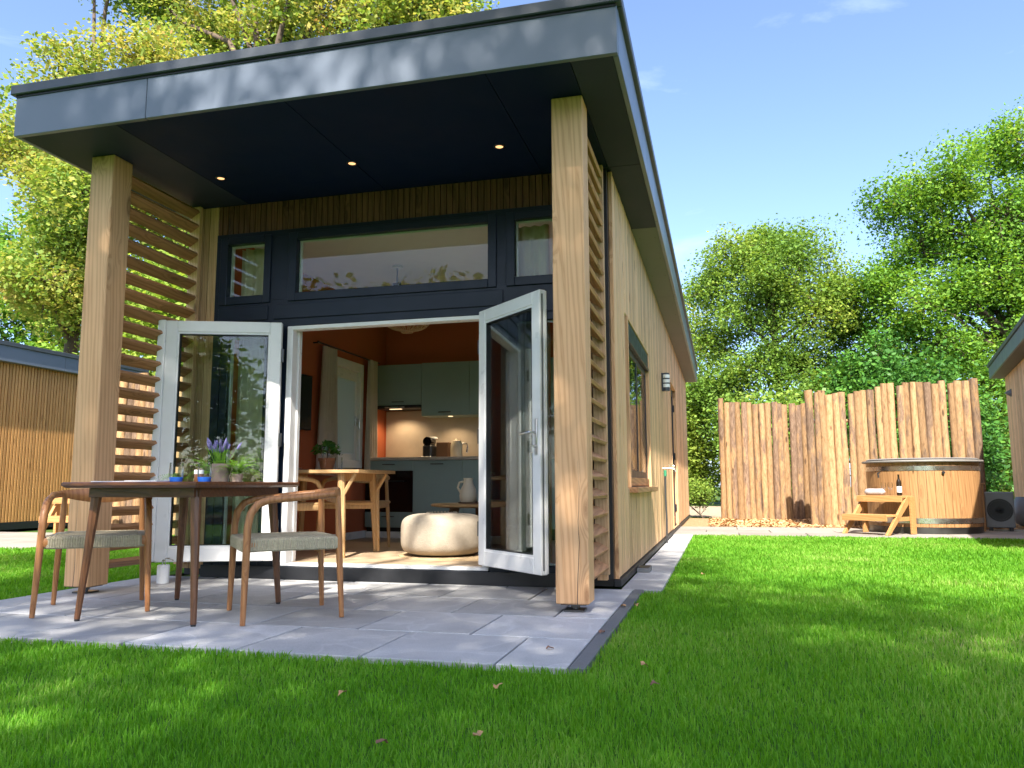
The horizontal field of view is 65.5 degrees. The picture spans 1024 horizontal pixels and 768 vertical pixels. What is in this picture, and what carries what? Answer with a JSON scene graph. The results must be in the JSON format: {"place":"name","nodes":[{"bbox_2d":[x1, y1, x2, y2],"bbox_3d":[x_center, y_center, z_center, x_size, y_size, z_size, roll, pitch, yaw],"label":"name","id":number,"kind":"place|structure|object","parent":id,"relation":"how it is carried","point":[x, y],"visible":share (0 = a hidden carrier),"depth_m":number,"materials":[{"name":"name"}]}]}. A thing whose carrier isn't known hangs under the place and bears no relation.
{"place":"outdoors","nodes":[
{"label":"outdoors","id":0,"kind":"place"},
{"bbox_2d":[0,532,52,549],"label":"neighbour terrace","id":1,"kind":"structure","parent":0,"point":[21,540],"depth_m":11.38,"materials":[{"name":"beige concrete"}]},
{"bbox_2d":[38,497,69,533],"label":"tub steps","id":2,"kind":"structure","parent":1,"relation":"on","point":[54,515],"depth_m":12.50,"materials":[{"name":"brown wood"}]},
{"bbox_2d":[0,575,643,675],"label":"patio","id":3,"kind":"structure","parent":0,"point":[484,626],"depth_m":4.42,"materials":[{"name":"grey concrete"}]},
{"bbox_2d":[29,488,152,617],"bbox_3d":[-2.573,1.016,4.950,0.628,0.736,0.589,3,-8,-23],"label":"porch chair","id":4,"kind":"object","parent":3,"relation":"on","point":[61,539],"visible":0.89,"depth_m":4.79,"materials":[{"name":"brown wood"}]},
{"bbox_2d":[156,558,173,583],"bbox_3d":[-2.702,1.449,6.180,0.122,0.194,0.092,-7,-10,43],"label":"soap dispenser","id":5,"kind":"object","parent":3,"relation":"on","point":[163,572],"depth_m":6.15,"materials":[{"name":"white plastic"}]},
{"bbox_2d":[61,482,299,626],"bbox_3d":[-1.962,0.981,4.807,0.910,0.770,1.120,-2,-8,15],"label":"porch table","id":6,"kind":"object","parent":3,"relation":"on","point":[195,492],"visible":0.94,"depth_m":4.47,"materials":[{"name":"brown wood"}]},
{"bbox_2d":[91,480,169,481],"bbox_3d":[-2.280,0.589,4.811,0.400,0.009,0.260,-1,-7,3],"label":"magazine","id":7,"kind":"object","parent":6,"relation":"on","point":[135,481],"visible":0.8,"depth_m":4.68,"materials":[{"name":"white paper"}]},
{"bbox_2d":[156,473,191,481],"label":"fern sprig","id":8,"kind":"object","parent":6,"relation":"on","point":[172,475],"visible":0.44,"depth_m":4.96,"materials":[{"name":"green plant"}]},
{"bbox_2d":[169,463,183,481],"bbox_3d":[-2.036,0.536,4.826,0.084,0.118,0.083,-2,-8,15],"label":"tumbler","id":9,"kind":"object","parent":6,"relation":"on","point":[175,479],"visible":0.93,"depth_m":4.81,"materials":[{"name":"blue glass"}]},
{"bbox_2d":[194,469,203,481],"bbox_3d":[-1.919,0.561,4.875,0.057,0.080,0.056,-2,-8,15],"label":"candle jar","id":10,"kind":"object","parent":6,"relation":"on","point":[201,472],"visible":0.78,"depth_m":4.85,"materials":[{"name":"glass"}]},
{"bbox_2d":[177,451,230,481],"bbox_3d":[-1.925,0.537,5.098,0.380,0.216,0.375,-2,-8,15],"label":"fern","id":11,"kind":"object","parent":6,"relation":"on","point":[206,472],"visible":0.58,"depth_m":5.06,"materials":[{"name":"green plant"}]},
{"bbox_2d":[197,463,211,481],"bbox_3d":[-1.859,0.536,4.810,0.084,0.112,0.083,-2,-8,15],"label":"tumbler","id":12,"kind":"object","parent":6,"relation":"on","point":[204,479],"visible":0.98,"depth_m":4.79,"materials":[{"name":"blue glass"}]},
{"bbox_2d":[205,438,241,481],"bbox_3d":[-1.843,0.476,5.009,0.204,0.282,0.199,-3,-8,24],"label":"flower pot","id":13,"kind":"object","parent":6,"relation":"on","point":[220,476],"visible":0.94,"depth_m":4.97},
{"bbox_2d":[206,450,264,481],"bbox_3d":[-1.721,0.532,5.008,0.378,0.246,0.390,-2,-8,15],"label":"fern","id":14,"kind":"object","parent":6,"relation":"on","point":[237,476],"visible":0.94,"depth_m":4.99,"materials":[{"name":"green plant"}]},
{"bbox_2d":[227,487,343,625],"bbox_3d":[-1.326,0.979,4.692,0.589,0.736,0.628,3,-8,-26],"label":"porch chair","id":15,"kind":"object","parent":3,"relation":"on","point":[246,542],"visible":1,"depth_m":4.54,"materials":[{"name":"brown wood"}]},
{"bbox_2d":[0,487,851,661],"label":"ground","id":16,"kind":"structure","parent":0,"point":[49,529],"depth_m":14.31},
{"bbox_2d":[0,340,148,529],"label":"garden cabin","id":17,"kind":"object","parent":16,"relation":"on","point":[38,390],"visible":0.43,"depth_m":14.56,"materials":[{"name":"wood"}]},
{"bbox_2d":[72,246,187,375],"bbox_3d":[-8.183,0.002,21.050,5.626,7.094,6.005,-2,-8,15],"label":"broadleaf tree","id":18,"kind":"object","parent":16,"relation":"on","point":[143,355],"visible":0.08,"depth_m":19.72,"materials":[{"name":"green plant"}]},
{"bbox_2d":[111,373,182,534],"bbox_3d":[-5.095,1.115,13.072,4.582,2.703,0.250,-2,-7,12],"label":"log fence","id":19,"kind":"object","parent":16,"relation":"on","point":[132,502],"visible":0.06,"depth_m":13.26,"materials":[{"name":"brown wood"}]},
{"bbox_2d":[11,0,697,611],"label":"garden cabin","id":20,"kind":"object","parent":16,"relation":"on","point":[339,176],"visible":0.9,"depth_m":6.15,"materials":[{"name":"wood"}]},
{"bbox_2d":[150,320,283,561],"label":"door leaf","id":21,"kind":"structure","parent":20,"relation":"in","point":[168,388],"depth_m":6.47,"materials":[{"name":"white plastic"}]},
{"bbox_2d":[232,248,264,533],"bbox_3d":[-2.215,0.128,6.962,0.440,2.710,0.086,-2,-8,15],"label":"curtain","id":22,"kind":"object","parent":20,"relation":"hanging from","point":[250,395],"visible":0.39,"depth_m":6.99,"materials":[{"name":"fabric"}]},
{"bbox_2d":[242,472,322,510],"bbox_3d":[-2.076,1.145,7.010,0.628,0.736,0.586,-5,-9,34],"label":"dining chair","id":23,"kind":"object","parent":20,"relation":"on","point":[301,506],"visible":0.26,"depth_m":6.91,"materials":[{"name":"brown wood"}]},
{"bbox_2d":[300,373,312,430],"bbox_3d":[-2.200,0.163,8.022,0.052,0.570,0.660,-2,-8,15],"label":"wall screen","id":24,"kind":"object","parent":20,"relation":"attached to","point":[306,403],"depth_m":8.21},
{"bbox_2d":[298,469,394,557],"bbox_3d":[-1.757,1.176,7.307,1.180,0.756,0.860,-2,-8,15],"label":"dining table","id":25,"kind":"object","parent":20,"relation":"on","point":[349,475],"visible":0.63,"depth_m":7.24,"materials":[{"name":"brown wood"}]},
{"bbox_2d":[310,440,340,469],"bbox_3d":[-1.719,0.661,7.412,0.286,0.292,0.296,-2,-8,15],"label":"potted plant","id":26,"kind":"object","parent":25,"relation":"on","point":[328,463],"visible":0.9,"depth_m":7.35,"materials":[{"name":"green plant"}]},
{"bbox_2d":[321,446,329,469],"bbox_3d":[-1.664,0.661,7.098,0.078,0.209,0.078,-2,-8,15],"label":"wine glass","id":27,"kind":"object","parent":25,"relation":"on","point":[327,457],"visible":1,"depth_m":7.11,"materials":[{"name":"clear glass"}]},
{"bbox_2d":[330,468,364,469],"bbox_3d":[-1.495,0.775,7.258,0.340,0.022,0.260,-2,-8,15],"label":"plate","id":28,"kind":"object","parent":25,"relation":"on","point":[346,468],"visible":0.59,"depth_m":7.17,"materials":[{"name":"beige ceramic"}]},
{"bbox_2d":[313,341,379,363],"bbox_3d":[-1.894,-0.351,9.215,0.084,0.018,1.580,-2,-8,15],"label":"curtain rail","id":29,"kind":"object","parent":20,"relation":"attached to","point":[342,350],"visible":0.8,"depth_m":8.98,"materials":[{"name":"metal"}]},
{"bbox_2d":[315,346,337,474],"bbox_3d":[-1.987,0.291,8.616,0.072,1.385,0.420,-2,-8,15],"label":"curtain","id":30,"kind":"object","parent":29,"relation":"hanging from","point":[328,418],"visible":0.84,"depth_m":8.60,"materials":[{"name":"grey fabric"}]},
{"bbox_2d":[364,360,377,469],"bbox_3d":[-1.706,0.414,9.683,0.066,1.410,0.280,-2,-8,15],"label":"curtain","id":31,"kind":"object","parent":29,"relation":"hanging from","point":[371,419],"visible":0.85,"depth_m":9.66,"materials":[{"name":"grey fabric"}]},
{"bbox_2d":[337,357,363,468],"bbox_3d":[-1.996,0.336,9.149,0.192,1.250,0.970,-2,-8,15],"label":"kitchen window","id":32,"kind":"structure","parent":20,"relation":"in","point":[350,375],"depth_m":9.33,"materials":[{"name":"glass"}]},
{"bbox_2d":[315,474,389,551],"bbox_3d":[-1.522,1.246,7.810,0.628,0.736,0.586,-1,-7,7],"label":"dining chair","id":33,"kind":"object","parent":20,"relation":"on","point":[378,503],"visible":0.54,"depth_m":7.55,"materials":[{"name":"brown wood"}]},
{"bbox_2d":[388,265,429,333],"bbox_3d":[-1.055,-0.858,8.026,0.590,0.698,0.590,-2,-8,15],"label":"pendant lamp","id":34,"kind":"object","parent":20,"relation":"hanging from","point":[400,329],"visible":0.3,"depth_m":8.01,"materials":[{"name":"wicker"}]},
{"bbox_2d":[398,552,477,560],"bbox_3d":[-0.394,1.524,7.133,1.244,0.010,1.244,-2,-8,15],"label":"round rug","id":35,"kind":"object","parent":20,"relation":"on","point":[472,557],"visible":0.23,"depth_m":6.75,"materials":[{"name":"fabric"}]},
{"bbox_2d":[401,513,478,555],"bbox_3d":[-0.612,1.325,7.038,0.740,0.360,0.740,-2,-8,15],"label":"pouf","id":36,"kind":"object","parent":35,"relation":"on","point":[438,534],"visible":0.94,"depth_m":6.73,"materials":[{"name":"fabric"}]},
{"bbox_3d":[-0.671,1.425,7.594,0.480,0.331,0.480,-2,-8,15],"label":"side table","id":37,"kind":"object","parent":35,"relation":"on","visible":0},
{"bbox_2d":[426,511,457,512],"bbox_3d":[-0.672,1.241,7.617,0.305,0.038,0.303,-2,-8,15],"label":"bead tray","id":38,"kind":"object","parent":37,"relation":"on","point":[442,512],"visible":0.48,"depth_m":7.58,"materials":[{"name":"brown wood"}]},
{"bbox_2d":[431,503,478,515],"bbox_3d":[-0.352,1.422,7.989,0.930,0.444,0.930,-2,-8,15],"label":"coffee table","id":39,"kind":"object","parent":20,"relation":"on","point":[452,507],"visible":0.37,"depth_m":7.68,"materials":[{"name":"brown wood"}]},
{"bbox_2d":[458,501,478,503],"bbox_3d":[-0.338,1.192,7.994,0.410,0.014,0.408,-2,-8,15],"label":"tray","id":40,"kind":"object","parent":39,"relation":"on","point":[477,502],"visible":0.54,"depth_m":7.82,"materials":[{"name":"brown wood"}]},
{"bbox_2d":[457,478,476,501],"bbox_3d":[-0.440,1.071,8.015,0.180,0.245,0.180,4,-8,-30],"label":"jug","id":41,"kind":"object","parent":40,"relation":"on","point":[467,492],"visible":0.96,"depth_m":7.96,"materials":[{"name":"beige ceramic"}]},
{"bbox_2d":[365,455,554,539],"bbox_3d":[-0.198,1.341,9.417,3.117,0.953,0.644,-2,-8,15],"label":"kitchen unit","id":42,"kind":"object","parent":20,"relation":"on","point":[417,485],"visible":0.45,"depth_m":9.38,"materials":[{"name":"teal wood"}]},
{"bbox_2d":[421,437,437,456],"bbox_3d":[-1.013,0.779,9.803,0.135,0.262,0.230,-2,-8,15],"label":"coffee machine","id":43,"kind":"object","parent":42,"relation":"on","point":[429,447],"visible":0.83,"depth_m":9.74,"materials":[{"name":"black plastic"}]},
{"bbox_2d":[436,442,450,456],"bbox_3d":[-0.839,0.818,9.820,0.150,0.190,0.140,-2,-8,15],"label":"wooden box","id":44,"kind":"object","parent":42,"relation":"on","point":[443,449],"visible":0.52,"depth_m":9.76,"materials":[{"name":"brown wood"}]},
{"bbox_2d":[450,438,467,456],"bbox_3d":[-0.656,0.780,9.710,0.209,0.235,0.150,-7,-10,42],"label":"kettle","id":45,"kind":"object","parent":42,"relation":"on","point":[456,447],"visible":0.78,"depth_m":9.68,"materials":[{"name":"beige ceramic"}]},
{"bbox_2d":[377,357,553,417],"bbox_3d":[-0.163,0.056,9.715,3.105,0.664,0.368,-2,-8,15],"label":"kitchen unit","id":46,"kind":"object","parent":20,"relation":"attached to","point":[441,390],"visible":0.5,"depth_m":9.76,"materials":[{"name":"wood"}]},
{"bbox_2d":[477,289,548,575],"bbox_3d":[-0.036,0.353,5.766,0.135,1.948,0.890,4,-9,-31],"label":"door leaf","id":47,"kind":"structure","parent":20,"relation":"in","point":[536,562],"depth_m":5.55,"materials":[{"name":"white plastic"}]},
{"bbox_2d":[519,224,551,562],"bbox_3d":[0.081,0.050,6.398,0.470,2.710,0.086,-2,-8,15],"label":"curtain","id":48,"kind":"object","parent":20,"relation":"hanging from","point":[534,256],"visible":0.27,"depth_m":6.38,"materials":[{"name":"fabric"}]},
{"bbox_2d":[624,316,657,492],"bbox_3d":[1.203,0.294,7.904,0.288,1.544,2.130,-2,-8,15],"label":"side window","id":49,"kind":"structure","parent":20,"relation":"in","point":[636,354],"depth_m":7.91,"materials":[{"name":"glass"}]},
{"bbox_2d":[661,373,669,391],"bbox_3d":[2.139,-0.026,11.059,0.110,0.250,0.120,-2,-8,15],"label":"wall lamp","id":50,"kind":"object","parent":20,"relation":"attached to","point":[665,377],"visible":1,"depth_m":11.02,"materials":[{"name":"metal"}]},
{"bbox_2d":[670,380,678,528],"bbox_3d":[2.662,1.209,13.504,0.239,2.385,1.440,-2,-8,15],"label":"side door","id":51,"kind":"structure","parent":20,"relation":"in","point":[672,390],"depth_m":14.07,"materials":[{"name":"wood"}]},
{"bbox_2d":[682,289,719,371],"bbox_3d":[7.106,0.179,40.764,6.246,11.673,8.065,3,-8,-22],"label":"yellowing tree","id":52,"kind":"object","parent":16,"relation":"on","point":[691,310],"depth_m":39.21,"materials":[{"name":"green plant"}]},
{"bbox_2d":[688,478,717,517],"bbox_3d":[4.471,2.771,19.311,1.160,1.096,0.861,-4,-8,30],"label":"shrub","id":53,"kind":"object","parent":16,"relation":"on","point":[702,495],"visible":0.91,"depth_m":19.19,"materials":[{"name":"green plant"}]},
{"bbox_2d":[686,378,720,504],"bbox_3d":[7.186,2.179,32.895,4.731,5.711,6.062,-2,-8,15],"label":"tall shrub","id":54,"kind":"object","parent":16,"relation":"on","point":[699,467],"visible":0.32,"depth_m":31.96,"materials":[{"name":"green plant"}]},
{"bbox_2d":[681,213,910,451],"bbox_3d":[10.599,-0.917,30.722,9.710,11.259,6.056,-2,-8,15],"label":"broadleaf tree","id":55,"kind":"object","parent":16,"relation":"on","point":[765,262],"visible":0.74,"depth_m":30.26,"materials":[{"name":"green plant"}]},
{"bbox_2d":[818,94,1023,421],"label":"oak tree","id":56,"kind":"object","parent":16,"relation":"on","point":[989,290],"visible":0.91,"depth_m":27.35,"materials":[{"name":"green plant"}]},
{"bbox_2d":[863,337,993,404],"bbox_3d":[17.083,1.133,34.813,6.810,8.212,7.562,-2,-8,15],"label":"pale tree","id":57,"kind":"object","parent":16,"relation":"on","point":[910,352],"depth_m":34.57,"materials":[{"name":"green plant"}]},
{"bbox_2d":[969,375,1014,498],"bbox_3d":[17.914,2.099,29.894,5.362,5.071,6.783,-2,-8,15],"label":"tall shrub","id":58,"kind":"object","parent":16,"relation":"on","point":[1010,463],"visible":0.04,"depth_m":28.23,"materials":[{"name":"green plant"}]},
{"bbox_2d":[987,314,1023,496],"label":"garden cabin","id":59,"kind":"object","parent":16,"relation":"on","point":[1006,361],"visible":0.87,"depth_m":16.09,"materials":[{"name":"wood"}]},
{"bbox_2d":[1005,389,1011,396],"bbox_3d":[10.504,0.191,16.856,0.126,0.160,0.140,-4,-8,26],"label":"wall lamp","id":60,"kind":"object","parent":59,"relation":"attached to","point":[1009,392],"visible":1,"depth_m":16.81,"materials":[{"name":"grey metal"}]},
{"bbox_2d":[0,534,1023,767],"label":"lawn","id":61,"kind":"structure","parent":0,"point":[466,730],"depth_m":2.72,"materials":[{"name":"plant"}]},
{"bbox_2d":[376,738,387,742],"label":"fallen leaf","id":62,"kind":"object","parent":61,"relation":"on","point":[381,740],"visible":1,"depth_m":2.30,"materials":[{"name":"brown plant"}]},
{"bbox_2d":[473,730,482,735],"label":"fallen leaf","id":63,"kind":"object","parent":61,"relation":"on","point":[479,732],"visible":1,"depth_m":2.37,"materials":[{"name":"beige plant"}]},
{"bbox_2d":[0,0,1023,486],"label":"sky","id":64,"kind":"structure","parent":0,"point":[755,109],"materials":[{"name":"blue"}]},
{"bbox_2d":[622,534,692,592],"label":"side path","id":65,"kind":"structure","parent":0,"point":[664,559],"depth_m":7.35,"materials":[{"name":"grey concrete"}]},
{"bbox_2d":[637,565,651,572],"bbox_3d":[1.157,1.612,6.942,0.110,0.039,0.240,-2,-8,15],"label":"drain grate","id":66,"kind":"object","parent":65,"relation":"on","point":[644,568],"visible":1,"depth_m":6.84,"materials":[{"name":"metal"}]},
{"bbox_2d":[663,465,675,542],"bbox_3d":[2.070,1.560,10.387,0.176,1.010,0.043,-2,-8,15],"label":"garden tap","id":67,"kind":"object","parent":65,"relation":"on","point":[665,473],"visible":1,"depth_m":10.40,"materials":[{"name":"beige metal"}]},
{"bbox_2d":[689,506,720,517],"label":"sandy path","id":68,"kind":"structure","parent":0,"point":[712,512],"depth_m":22.32,"materials":[{"name":"beige sand"}]},
{"bbox_2d":[0,194,126,354],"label":"broadleaf tree","id":69,"kind":"object","parent":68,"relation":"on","point":[34,340],"visible":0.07,"depth_m":32.97,"materials":[{"name":"green plant"}]},
{"bbox_2d":[0,0,159,354],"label":"maple tree","id":70,"kind":"object","parent":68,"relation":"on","point":[59,190],"visible":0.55,"depth_m":24.71,"materials":[{"name":"green plant"}]},
{"bbox_2d":[58,0,499,321],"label":"maple tree","id":71,"kind":"object","parent":68,"relation":"on","point":[278,21],"visible":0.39,"depth_m":24.85,"materials":[{"name":"green plant"}]},
{"bbox_2d":[694,384,814,492],"bbox_3d":[9.056,2.219,28.102,5.035,4.392,5.425,-2,-8,15],"label":"tall shrub","id":72,"kind":"object","parent":68,"relation":"on","point":[767,398],"visible":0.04,"depth_m":27.86,"materials":[{"name":"green plant"}]},
{"bbox_2d":[799,313,965,475],"bbox_3d":[12.816,0.891,27.406,4.183,6.839,6.292,5,-9,-34],"label":"dark tree","id":73,"kind":"object","parent":68,"relation":"on","point":[866,376],"visible":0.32,"depth_m":27.03,"materials":[{"name":"green plant"}]},
{"bbox_2d":[877,363,1013,491],"bbox_3d":[11.451,1.418,20.718,4.016,4.114,3.901,-2,-8,15],"label":"tall shrub","id":74,"kind":"object","parent":68,"relation":"on","point":[993,454],"visible":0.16,"depth_m":20.35,"materials":[{"name":"green plant"}]},
{"bbox_2d":[670,526,1023,539],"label":"terrace","id":75,"kind":"structure","parent":0,"point":[857,532],"depth_m":12.37,"materials":[{"name":"grey concrete"}]},
{"bbox_2d":[842,495,916,535],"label":"tub steps","id":76,"kind":"structure","parent":75,"relation":"on","point":[864,517],"depth_m":11.97,"materials":[{"name":"brown wood"}]},
{"bbox_2d":[864,489,884,494],"bbox_3d":[5.658,1.684,12.406,0.104,0.104,0.340,6,-10,-40],"label":"rolled towel","id":77,"kind":"object","parent":76,"relation":"on","point":[874,491],"visible":1,"depth_m":12.36,"materials":[{"name":"white fabric"}]},
{"bbox_2d":[896,474,901,495],"bbox_3d":[5.873,1.533,12.075,0.076,0.320,0.076,-2,-8,15],"label":"wine bottle","id":78,"kind":"object","parent":76,"relation":"on","point":[899,487],"visible":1,"depth_m":12.05,"materials":[{"name":"brown glass"}]},
{"bbox_2d":[862,457,985,533],"bbox_3d":[6.643,1.784,12.808,1.810,1.154,1.760,-2,-8,15],"label":"hot tub","id":79,"kind":"object","parent":75,"relation":"on","point":[947,493],"visible":0.87,"depth_m":12.10,"materials":[{"name":"brown wood"}]},
{"bbox_2d":[984,492,1015,530],"bbox_3d":[7.890,2.057,12.863,0.400,0.619,0.241,-4,-8,30],"label":"heat pump","id":80,"kind":"object","parent":75,"relation":"on","point":[1000,509],"visible":1,"depth_m":12.76,"materials":[{"name":"grey metal"}]},
{"bbox_2d":[682,518,1023,529],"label":"chip bed","id":81,"kind":"object","parent":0,"point":[696,522],"depth_m":15.37,"materials":[{"name":"brown wood"}]},
{"bbox_2d":[718,398,810,521],"bbox_3d":[5.277,1.578,16.668,1.814,2.631,0.224,-2,-7,11],"label":"log fence","id":82,"kind":"object","parent":81,"relation":"on","point":[757,478],"visible":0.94,"depth_m":16.59,"materials":[{"name":"brown wood"}]},
{"bbox_2d":[706,518,1023,529],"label":"wood chips","id":83,"kind":"object","parent":81,"relation":"on","point":[757,522],"visible":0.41,"depth_m":14.94,"materials":[{"name":"brown wood"}]},
{"bbox_2d":[804,378,986,527],"bbox_3d":[6.742,1.267,14.120,2.829,2.597,0.228,-3,-8,23],"label":"log fence","id":84,"kind":"object","parent":81,"relation":"on","point":[922,420],"visible":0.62,"depth_m":14.20,"materials":[{"name":"brown wood"}]},
{"bbox_2d":[1014,497,1023,525],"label":"planter","id":85,"kind":"object","parent":81,"relation":"on","point":[1019,508],"visible":0.88,"depth_m":13.85,"materials":[{"name":"grey metal"}]}
]}

